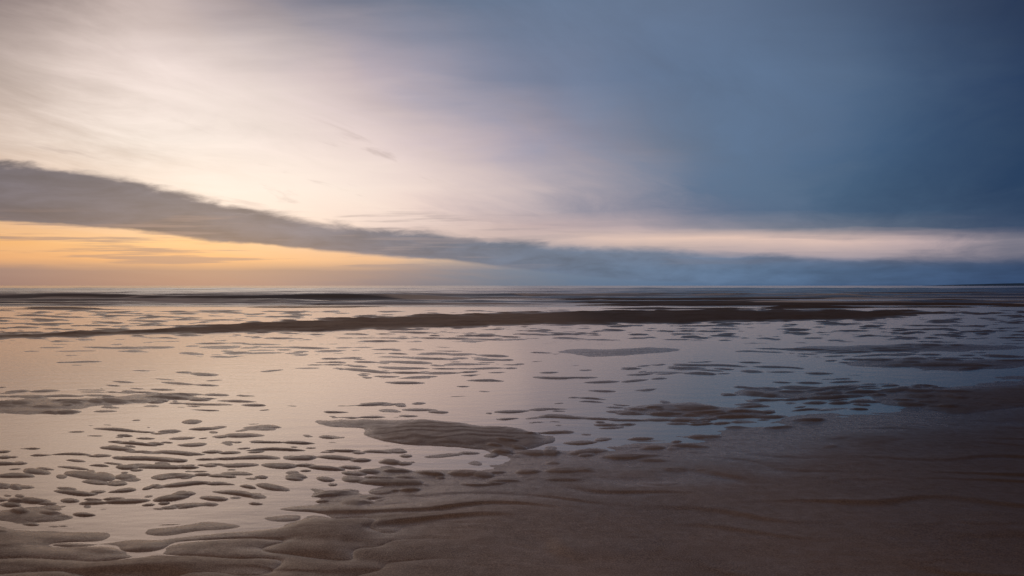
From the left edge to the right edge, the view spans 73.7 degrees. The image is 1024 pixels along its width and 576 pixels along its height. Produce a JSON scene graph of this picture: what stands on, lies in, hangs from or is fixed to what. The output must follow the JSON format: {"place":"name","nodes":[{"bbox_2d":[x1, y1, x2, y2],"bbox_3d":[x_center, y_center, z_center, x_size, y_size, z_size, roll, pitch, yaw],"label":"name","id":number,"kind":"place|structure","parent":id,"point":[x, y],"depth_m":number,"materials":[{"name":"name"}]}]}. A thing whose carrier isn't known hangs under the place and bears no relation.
{"place":"outdoors","nodes":[
{"label":"outdoors","id":0,"kind":"place"},
{"bbox_2d":[0,289,1023,575],"bbox_3d":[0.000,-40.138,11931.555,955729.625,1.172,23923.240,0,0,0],"label":"sand","id":1,"kind":"structure","parent":0,"point":[928,481],"depth_m":4.73,"materials":[{"name":"brown sand"}]},
{"bbox_2d":[0,307,1023,524],"bbox_3d":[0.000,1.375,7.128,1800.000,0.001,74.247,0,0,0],"label":"tidal pool water","id":2,"kind":"structure","parent":0,"point":[311,395],"depth_m":9.97,"materials":[{"name":"grey liquid"}]},
{"bbox_2d":[0,286,1023,306],"bbox_3d":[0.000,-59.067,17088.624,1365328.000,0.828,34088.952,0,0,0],"label":"sea","id":3,"kind":"structure","parent":0,"point":[260,296],"depth_m":76.41,"materials":[{"name":"liquid"}]},
{"bbox_2d":[0,0,1023,285],"label":"sky","id":4,"kind":"structure","parent":0,"point":[143,142],"materials":[{"name":"blue"}]},
{"bbox_2d":[932,283,1023,285],"bbox_3d":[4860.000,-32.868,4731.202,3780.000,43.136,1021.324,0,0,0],"label":"headland hill","id":5,"kind":"structure","parent":0,"point":[1013,284],"depth_m":4464.95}
]}

